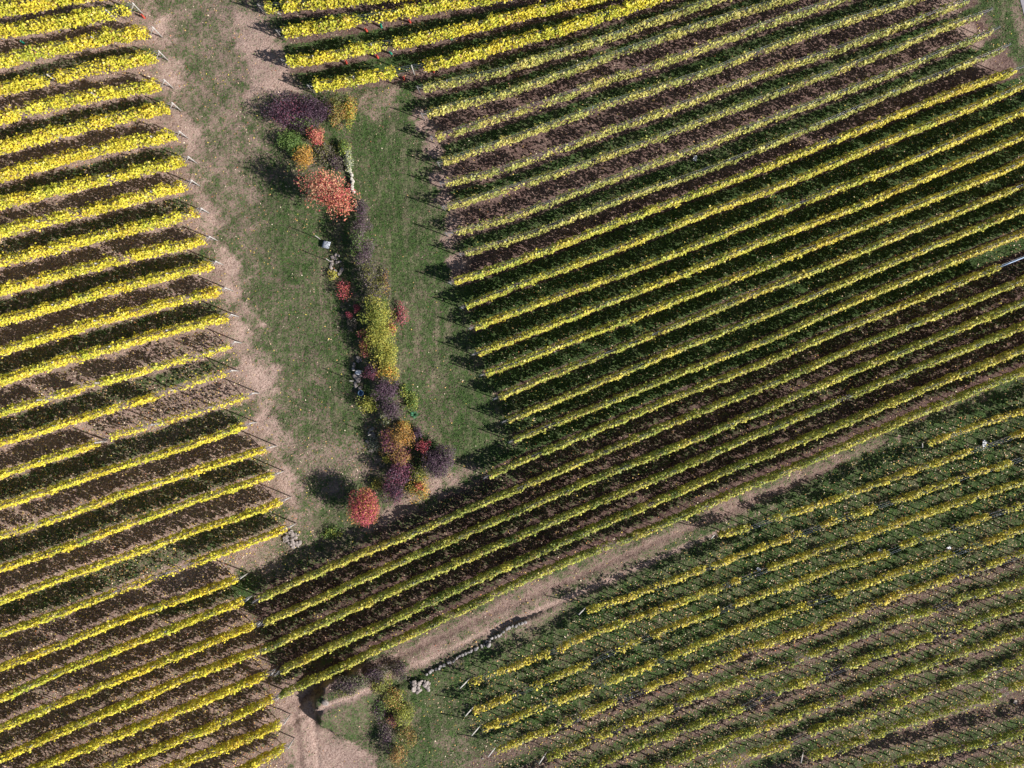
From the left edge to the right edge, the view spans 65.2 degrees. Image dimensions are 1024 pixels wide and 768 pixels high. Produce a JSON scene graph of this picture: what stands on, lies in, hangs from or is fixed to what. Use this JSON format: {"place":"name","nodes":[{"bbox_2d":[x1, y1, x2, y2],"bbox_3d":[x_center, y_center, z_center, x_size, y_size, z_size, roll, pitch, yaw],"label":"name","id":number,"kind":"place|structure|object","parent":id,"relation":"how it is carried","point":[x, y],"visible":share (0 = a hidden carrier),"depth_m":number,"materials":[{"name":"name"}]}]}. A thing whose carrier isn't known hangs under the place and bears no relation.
{"place":"outdoors","nodes":[
{"label":"outdoors","id":0,"kind":"place"},
{"bbox_2d":[0,0,1023,767],"bbox_3d":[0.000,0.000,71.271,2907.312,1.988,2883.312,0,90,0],"label":"ground","id":1,"kind":"structure","parent":0,"point":[258,54],"depth_m":71.99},
{"bbox_2d":[0,0,105,17],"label":"vine row","id":2,"kind":"object","parent":1,"relation":"on","point":[43,5],"visible":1,"depth_m":70.50,"materials":[{"name":"yellow plant"}]},
{"bbox_2d":[0,0,142,40],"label":"vine row","id":3,"kind":"object","parent":1,"relation":"on","point":[15,29],"visible":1,"depth_m":70.30,"materials":[{"name":"yellow plant"}]},
{"bbox_2d":[0,24,162,68],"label":"vine row","id":4,"kind":"object","parent":1,"relation":"on","point":[124,36],"visible":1,"depth_m":70.31,"materials":[{"name":"yellow plant"}]},
{"bbox_2d":[0,49,168,96],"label":"vine row","id":5,"kind":"object","parent":1,"relation":"on","point":[135,59],"visible":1,"depth_m":70.35,"materials":[{"name":"yellow plant"}]},
{"bbox_2d":[0,77,173,125],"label":"vine row","id":6,"kind":"object","parent":1,"relation":"on","point":[7,115],"visible":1,"depth_m":70.27,"materials":[{"name":"yellow plant"}]},
{"bbox_2d":[0,101,181,154],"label":"vine row","id":7,"kind":"object","parent":1,"relation":"on","point":[8,148],"visible":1,"depth_m":70.23,"materials":[{"name":"yellow plant"}]},
{"bbox_2d":[0,127,188,182],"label":"vine row","id":8,"kind":"object","parent":1,"relation":"on","point":[48,162],"visible":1,"depth_m":70.17,"materials":[{"name":"yellow plant"}]},
{"bbox_2d":[0,152,196,209],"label":"vine row","id":9,"kind":"object","parent":1,"relation":"on","point":[91,182],"visible":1,"depth_m":70.25,"materials":[{"name":"yellow plant"}]},
{"bbox_2d":[0,179,199,238],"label":"vine row","id":10,"kind":"object","parent":1,"relation":"on","point":[98,208],"visible":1,"depth_m":70.18,"materials":[{"name":"yellow plant"}]},
{"bbox_2d":[0,206,209,266],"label":"vine row","id":11,"kind":"object","parent":1,"relation":"on","point":[109,233],"visible":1,"depth_m":70.14,"materials":[{"name":"yellow plant"}]},
{"bbox_2d":[0,233,217,296],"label":"vine row","id":12,"kind":"object","parent":1,"relation":"on","point":[54,276],"visible":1,"depth_m":70.22,"materials":[{"name":"yellow plant"}]},
{"bbox_2d":[0,258,223,326],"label":"vine row","id":13,"kind":"object","parent":1,"relation":"on","point":[83,297],"visible":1,"depth_m":70.24,"materials":[{"name":"yellow plant"}]},
{"bbox_2d":[0,286,232,358],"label":"vine row","id":14,"kind":"object","parent":1,"relation":"on","point":[26,341],"visible":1,"depth_m":70.24,"materials":[{"name":"yellow plant"}]},
{"bbox_2d":[0,313,238,386],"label":"vine row","id":15,"kind":"object","parent":1,"relation":"on","point":[143,339],"visible":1,"depth_m":70.21,"materials":[{"name":"yellow plant"}]},
{"bbox_2d":[0,369,238,446],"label":"vine row","id":16,"kind":"object","parent":1,"relation":"on","point":[57,424],"visible":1,"depth_m":70.17,"materials":[{"name":"yellow plant"}]},
{"bbox_2d":[0,341,241,417],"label":"vine row","id":17,"kind":"object","parent":1,"relation":"on","point":[10,408],"visible":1,"depth_m":70.20,"materials":[{"name":"yellow plant"}]},
{"bbox_2d":[0,572,248,671],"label":"vine row","id":18,"kind":"object","parent":1,"relation":"on","point":[102,627],"visible":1,"depth_m":70.16,"materials":[{"name":"yellow plant"}]},
{"bbox_2d":[0,593,254,702],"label":"vine row","id":19,"kind":"object","parent":1,"relation":"on","point":[179,625],"visible":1,"depth_m":70.18,"materials":[{"name":"yellow plant"}]},
{"bbox_2d":[0,421,256,509],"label":"vine row","id":20,"kind":"object","parent":1,"relation":"on","point":[64,484],"visible":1,"depth_m":70.15,"materials":[{"name":"yellow plant"}]},
{"bbox_2d":[0,392,259,479],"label":"vine row","id":21,"kind":"object","parent":1,"relation":"on","point":[40,461],"visible":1,"depth_m":70.24,"materials":[{"name":"yellow plant"}]},
{"bbox_2d":[0,617,265,731],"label":"vine row","id":22,"kind":"object","parent":1,"relation":"on","point":[119,679],"visible":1,"depth_m":70.12,"materials":[{"name":"yellow plant"}]},
{"bbox_2d":[0,641,271,764],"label":"vine row","id":23,"kind":"object","parent":1,"relation":"on","point":[109,710],"visible":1,"depth_m":70.19,"materials":[{"name":"yellow plant"}]},
{"bbox_2d":[0,445,276,539],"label":"vine row","id":24,"kind":"object","parent":1,"relation":"on","point":[113,496],"visible":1,"depth_m":70.12,"materials":[{"name":"yellow plant"}]},
{"bbox_2d":[0,470,283,572],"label":"vine row","id":25,"kind":"object","parent":1,"relation":"on","point":[96,535],"visible":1,"depth_m":70.13,"materials":[{"name":"yellow plant"}]},
{"bbox_2d":[0,496,291,605],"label":"vine row","id":26,"kind":"object","parent":1,"relation":"on","point":[48,582],"visible":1,"depth_m":70.11,"materials":[{"name":"yellow plant"}]},
{"bbox_2d":[0,523,295,638],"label":"vine row","id":27,"kind":"object","parent":1,"relation":"on","point":[68,610],"visible":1,"depth_m":70.13,"materials":[{"name":"yellow plant"}]},
{"bbox_2d":[26,665,278,767],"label":"vine row","id":28,"kind":"object","parent":1,"relation":"on","point":[134,727],"visible":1,"depth_m":70.17,"materials":[{"name":"yellow plant"}]},
{"bbox_2d":[96,694,278,767],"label":"vine row","id":29,"kind":"object","parent":1,"relation":"on","point":[205,729],"visible":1,"depth_m":70.23,"materials":[{"name":"yellow plant"}]},
{"bbox_2d":[158,713,290,767],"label":"vine row","id":30,"kind":"object","parent":1,"relation":"on","point":[264,730],"visible":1,"depth_m":70.23,"materials":[{"name":"yellow plant"}]},
{"bbox_2d":[235,737,294,767],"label":"vine row","id":31,"kind":"object","parent":1,"relation":"on","point":[254,762],"visible":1,"depth_m":70.22,"materials":[{"name":"yellow plant"}]},
{"bbox_2d":[260,90,299,130],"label":"shrub","id":32,"kind":"object","parent":1,"relation":"on","point":[279,111],"visible":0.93,"depth_m":70.74,"materials":[{"name":"purple plant"}]},
{"bbox_2d":[275,127,304,155],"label":"shrub","id":33,"kind":"object","parent":1,"relation":"on","point":[291,142],"visible":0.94,"depth_m":71.05,"materials":[{"name":"green plant"}]},
{"bbox_2d":[283,91,315,121],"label":"shrub","id":34,"kind":"object","parent":1,"relation":"on","point":[296,108],"visible":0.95,"depth_m":70.76,"materials":[{"name":"purple plant"}]},
{"bbox_2d":[283,113,319,133],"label":"shrub","id":35,"kind":"object","parent":1,"relation":"on","point":[303,122],"visible":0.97,"depth_m":70.94,"materials":[{"name":"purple plant"}]},
{"bbox_2d":[291,144,314,171],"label":"shrub","id":36,"kind":"object","parent":1,"relation":"on","point":[305,159],"visible":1,"depth_m":70.89,"materials":[{"name":"orange plant"}]},
{"bbox_2d":[299,95,336,126],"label":"shrub","id":37,"kind":"object","parent":1,"relation":"on","point":[320,110],"visible":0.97,"depth_m":70.73,"materials":[{"name":"purple plant"}]},
{"bbox_2d":[293,167,344,196],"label":"salmon tree","id":38,"kind":"object","parent":1,"relation":"on","point":[322,182],"visible":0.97,"depth_m":67.91,"materials":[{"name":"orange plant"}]},
{"bbox_2d":[307,138,338,167],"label":"shrub","id":39,"kind":"object","parent":1,"relation":"on","point":[325,147],"visible":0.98,"depth_m":71.75,"materials":[{"name":"green plant"}]},
{"bbox_2d":[304,179,360,221],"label":"red tree","id":40,"kind":"object","parent":1,"relation":"on","point":[335,198],"visible":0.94,"depth_m":68.17,"materials":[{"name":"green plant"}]},
{"bbox_2d":[257,0,414,14],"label":"vine row","id":41,"kind":"object","parent":1,"relation":"on","point":[294,6],"visible":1,"depth_m":70.61,"materials":[{"name":"yellow plant"}]},
{"bbox_2d":[327,91,347,130],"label":"shrub","id":42,"kind":"object","parent":1,"relation":"on","point":[338,115],"visible":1,"depth_m":70.80,"materials":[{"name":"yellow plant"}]},
{"bbox_2d":[334,675,367,696],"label":"shrub","id":43,"kind":"object","parent":1,"relation":"on","point":[350,686],"visible":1,"depth_m":69.65,"materials":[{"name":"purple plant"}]},
{"bbox_2d":[346,487,379,527],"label":"round tree","id":44,"kind":"object","parent":1,"relation":"on","point":[364,509],"visible":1,"depth_m":69.15,"materials":[{"name":"red plant"}]},
{"bbox_2d":[355,237,376,265],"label":"shrub","id":45,"kind":"object","parent":1,"relation":"on","point":[367,251],"visible":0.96,"depth_m":70.09,"materials":[{"name":"plant"}]},
{"bbox_2d":[355,259,382,286],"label":"shrub","id":46,"kind":"object","parent":1,"relation":"on","point":[366,274],"visible":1,"depth_m":70.17,"materials":[{"name":"green plant"}]},
{"bbox_2d":[361,276,386,305],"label":"shrub","id":47,"kind":"object","parent":1,"relation":"on","point":[379,291],"visible":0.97,"depth_m":70.28,"materials":[{"name":"green plant"}]},
{"bbox_2d":[356,293,396,330],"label":"shrub","id":48,"kind":"object","parent":1,"relation":"on","point":[376,312],"visible":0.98,"depth_m":70.06,"materials":[{"name":"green plant"}]},
{"bbox_2d":[364,660,388,685],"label":"shrub","id":49,"kind":"object","parent":1,"relation":"on","point":[375,673],"visible":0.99,"depth_m":70.42,"materials":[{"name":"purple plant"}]},
{"bbox_2d":[362,316,397,353],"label":"shrub","id":50,"kind":"object","parent":1,"relation":"on","point":[380,336],"visible":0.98,"depth_m":70.05,"materials":[{"name":"yellow plant"}]},
{"bbox_2d":[369,339,397,372],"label":"shrub","id":51,"kind":"object","parent":1,"relation":"on","point":[389,352],"visible":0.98,"depth_m":70.13,"materials":[{"name":"yellow plant"}]},
{"bbox_2d":[369,375,401,401],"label":"shrub","id":52,"kind":"object","parent":1,"relation":"on","point":[385,390],"visible":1,"depth_m":70.06,"materials":[{"name":"purple plant"}]},
{"bbox_2d":[377,716,393,752],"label":"shrub","id":53,"kind":"object","parent":1,"relation":"on","point":[387,732],"visible":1,"depth_m":71.05,"materials":[{"name":"purple plant"}]},
{"bbox_2d":[376,396,404,419],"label":"shrub","id":54,"kind":"object","parent":1,"relation":"on","point":[389,405],"visible":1,"depth_m":70.09,"materials":[{"name":"purple plant"}]},
{"bbox_2d":[379,425,402,455],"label":"shrub","id":55,"kind":"object","parent":1,"relation":"on","point":[389,441],"visible":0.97,"depth_m":70.38,"materials":[{"name":"purple plant"}]},
{"bbox_2d":[380,478,404,507],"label":"shrub","id":56,"kind":"object","parent":1,"relation":"on","point":[396,493],"visible":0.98,"depth_m":70.62,"materials":[{"name":"purple plant"}]},
{"bbox_2d":[382,684,406,711],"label":"shrub","id":57,"kind":"object","parent":1,"relation":"on","point":[394,697],"visible":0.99,"depth_m":70.47,"materials":[{"name":"yellow plant"}]},
{"bbox_2d":[275,0,520,39],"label":"vine row","id":58,"kind":"object","parent":1,"relation":"on","point":[300,28],"visible":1,"depth_m":70.30,"materials":[{"name":"yellow plant"}]},
{"bbox_2d":[387,444,413,467],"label":"shrub","id":59,"kind":"object","parent":1,"relation":"on","point":[397,458],"visible":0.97,"depth_m":70.44,"materials":[{"name":"orange plant"}]},
{"bbox_2d":[385,461,417,488],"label":"shrub","id":60,"kind":"object","parent":1,"relation":"on","point":[395,473],"visible":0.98,"depth_m":70.34,"materials":[{"name":"purple plant"}]},
{"bbox_2d":[391,420,415,449],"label":"shrub","id":61,"kind":"object","parent":1,"relation":"on","point":[402,436],"visible":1,"depth_m":70.17,"materials":[{"name":"orange plant"}]},
{"bbox_2d":[393,701,415,727],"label":"shrub","id":62,"kind":"object","parent":1,"relation":"on","point":[404,713],"visible":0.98,"depth_m":70.67,"materials":[{"name":"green plant"}]},
{"bbox_2d":[401,467,429,503],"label":"shrub","id":63,"kind":"object","parent":1,"relation":"on","point":[412,485],"visible":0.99,"depth_m":70.91,"materials":[{"name":"yellow plant"}]},
{"bbox_2d":[420,443,455,479],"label":"shrub","id":64,"kind":"object","parent":1,"relation":"on","point":[437,465],"visible":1,"depth_m":69.97,"materials":[{"name":"purple plant"}]},
{"bbox_2d":[280,0,616,68],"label":"vine row","id":65,"kind":"object","parent":1,"relation":"on","point":[488,24],"visible":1,"depth_m":70.31,"materials":[{"name":"yellow plant"}]},
{"bbox_2d":[425,620,526,675],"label":"stone wall","id":66,"kind":"structure","parent":1,"relation":"on","point":[430,671],"depth_m":71.72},
{"bbox_2d":[307,0,668,93],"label":"vine row","id":67,"kind":"object","parent":1,"relation":"on","point":[547,34],"visible":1,"depth_m":70.24,"materials":[{"name":"yellow plant"}]},
{"bbox_2d":[0,0,1023,767],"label":"grass tufts","id":68,"kind":"object","parent":1,"relation":"on","point":[594,376],"visible":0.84,"depth_m":71.95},
{"bbox_2d":[0,0,1023,767],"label":"fallen leaves","id":69,"kind":"object","parent":1,"relation":"on","point":[462,486],"visible":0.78,"depth_m":71.95,"materials":[{"name":"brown plant"}]},
{"bbox_2d":[416,0,731,94],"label":"vine row","id":70,"kind":"object","parent":1,"relation":"on","point":[546,55],"visible":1,"depth_m":70.44,"materials":[{"name":"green plant"}]},
{"bbox_2d":[421,0,799,120],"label":"vine row","id":71,"kind":"object","parent":1,"relation":"on","point":[574,68],"visible":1,"depth_m":70.42,"materials":[{"name":"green plant"}]},
{"bbox_2d":[252,274,1023,603],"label":"vine row","id":72,"kind":"object","parent":1,"relation":"on","point":[630,440],"visible":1,"depth_m":70.14,"materials":[{"name":"green plant"}]},
{"bbox_2d":[254,321,1023,656],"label":"vine row","id":73,"kind":"object","parent":1,"relation":"on","point":[648,481],"visible":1,"depth_m":70.16,"materials":[{"name":"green plant"}]},
{"bbox_2d":[257,297,1023,627],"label":"vine row","id":74,"kind":"object","parent":1,"relation":"on","point":[683,443],"visible":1,"depth_m":70.16,"materials":[{"name":"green plant"}]},
{"bbox_2d":[430,0,850,142],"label":"vine row","id":75,"kind":"object","parent":1,"relation":"on","point":[734,37],"visible":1,"depth_m":70.42,"materials":[{"name":"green plant"}]},
{"bbox_2d":[274,343,1023,675],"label":"vine row","id":76,"kind":"object","parent":1,"relation":"on","point":[783,447],"visible":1,"depth_m":70.15,"materials":[{"name":"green plant"}]},
{"bbox_2d":[274,365,1023,699],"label":"vine row","id":77,"kind":"object","parent":1,"relation":"on","point":[636,533],"visible":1,"depth_m":70.21,"materials":[{"name":"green plant"}]},
{"bbox_2d":[437,0,924,167],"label":"vine row","id":78,"kind":"object","parent":1,"relation":"on","point":[633,96],"visible":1,"depth_m":70.40,"materials":[{"name":"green plant"}]},
{"bbox_2d":[437,0,969,187],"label":"vine row","id":79,"kind":"object","parent":1,"relation":"on","point":[778,68],"visible":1,"depth_m":70.37,"materials":[{"name":"green plant"}]},
{"bbox_2d":[442,7,991,210],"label":"vine row","id":80,"kind":"object","parent":1,"relation":"on","point":[825,75],"visible":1,"depth_m":70.34,"materials":[{"name":"green plant"}]},
{"bbox_2d":[445,26,1000,236],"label":"vine row","id":81,"kind":"object","parent":1,"relation":"on","point":[782,114],"visible":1,"depth_m":70.32,"materials":[{"name":"green plant"}]},
{"bbox_2d":[459,43,1010,256],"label":"vine row","id":82,"kind":"object","parent":1,"relation":"on","point":[811,127],"visible":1,"depth_m":70.34,"materials":[{"name":"green plant"}]},
{"bbox_2d":[447,66,1023,284],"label":"vine row","id":83,"kind":"object","parent":1,"relation":"on","point":[794,155],"visible":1,"depth_m":70.15,"materials":[{"name":"yellow plant"}]},
{"bbox_2d":[457,478,1023,688],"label":"vine row","id":84,"kind":"object","parent":1,"relation":"on","point":[838,543],"visible":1,"depth_m":70.32,"materials":[{"name":"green plant"}]},
{"bbox_2d":[461,82,1023,309],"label":"vine row","id":85,"kind":"object","parent":1,"relation":"on","point":[837,161],"visible":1,"depth_m":70.14,"materials":[{"name":"yellow plant"}]},
{"bbox_2d":[461,500,1023,716],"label":"vine row","id":86,"kind":"object","parent":1,"relation":"on","point":[687,621],"visible":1,"depth_m":70.35,"materials":[{"name":"yellow plant"}]},
{"bbox_2d":[468,107,1023,330],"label":"vine row","id":87,"kind":"object","parent":1,"relation":"on","point":[754,221],"visible":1,"depth_m":70.16,"materials":[{"name":"yellow plant"}]},
{"bbox_2d":[468,523,1023,735],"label":"vine row","id":88,"kind":"object","parent":1,"relation":"on","point":[735,628],"visible":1,"depth_m":70.35,"materials":[{"name":"yellow plant"}]},
{"bbox_2d":[472,131,1023,356],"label":"vine row","id":89,"kind":"object","parent":1,"relation":"on","point":[721,258],"visible":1,"depth_m":70.11,"materials":[{"name":"yellow plant"}]},
{"bbox_2d":[479,155,1023,377],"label":"vine row","id":90,"kind":"object","parent":1,"relation":"on","point":[858,228],"visible":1,"depth_m":70.11,"materials":[{"name":"yellow plant"}]},
{"bbox_2d":[483,256,1023,479],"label":"vine row","id":91,"kind":"object","parent":1,"relation":"on","point":[838,330],"visible":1,"depth_m":70.10,"materials":[{"name":"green plant"}]},
{"bbox_2d":[484,548,1023,756],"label":"vine row","id":92,"kind":"object","parent":1,"relation":"on","point":[823,624],"visible":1,"depth_m":70.40,"materials":[{"name":"yellow plant"}]},
{"bbox_2d":[493,181,1023,400],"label":"vine row","id":93,"kind":"object","parent":1,"relation":"on","point":[771,287],"visible":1,"depth_m":70.11,"materials":[{"name":"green plant"}]},
{"bbox_2d":[502,204,1023,423],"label":"vine row","id":94,"kind":"object","parent":1,"relation":"on","point":[845,282],"visible":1,"depth_m":70.16,"materials":[{"name":"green plant"}]},
{"bbox_2d":[509,229,1023,442],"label":"vine row","id":95,"kind":"object","parent":1,"relation":"on","point":[770,338],"visible":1,"depth_m":70.10,"materials":[{"name":"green plant"}]},
{"bbox_2d":[534,572,1023,763],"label":"vine row","id":96,"kind":"object","parent":1,"relation":"on","point":[821,650],"visible":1,"depth_m":70.37,"materials":[{"name":"green plant"}]},
{"bbox_2d":[575,454,1023,614],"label":"vine row","id":97,"kind":"object","parent":1,"relation":"on","point":[757,548],"visible":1,"depth_m":70.36,"materials":[{"name":"yellow plant"}]},
{"bbox_2d":[578,599,1023,767],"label":"vine row","id":98,"kind":"object","parent":1,"relation":"on","point":[798,683],"visible":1,"depth_m":70.37,"materials":[{"name":"green plant"}]},
{"bbox_2d":[644,623,1023,767],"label":"vine row","id":99,"kind":"object","parent":1,"relation":"on","point":[865,686],"visible":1,"depth_m":70.37,"materials":[{"name":"green plant"}]},
{"bbox_2d":[702,645,1023,767],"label":"vine row","id":100,"kind":"object","parent":1,"relation":"on","point":[814,730],"visible":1,"depth_m":70.41,"materials":[{"name":"green plant"}]},
{"bbox_2d":[703,428,1023,538],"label":"vine row","id":101,"kind":"object","parent":1,"relation":"on","point":[934,462],"visible":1,"depth_m":70.37,"materials":[{"name":"yellow plant"}]},
{"bbox_2d":[792,677,1023,762],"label":"vine row","id":102,"kind":"object","parent":1,"relation":"on","point":[944,711],"visible":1,"depth_m":70.37,"materials":[{"name":"green plant"}]},
{"bbox_2d":[841,724,1023,767],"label":"vine row","id":103,"kind":"object","parent":1,"relation":"on","point":[945,750],"visible":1,"depth_m":70.44,"materials":[{"name":"green plant"}]},
{"bbox_2d":[909,407,1023,447],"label":"vine row","id":104,"kind":"object","parent":1,"relation":"on","point":[972,426],"visible":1,"depth_m":70.40,"materials":[{"name":"yellow plant"}]},
{"bbox_2d":[971,751,1023,767],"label":"vine row","id":105,"kind":"object","parent":1,"relation":"on","point":[1019,760],"visible":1,"depth_m":70.48,"materials":[{"name":"green plant"}]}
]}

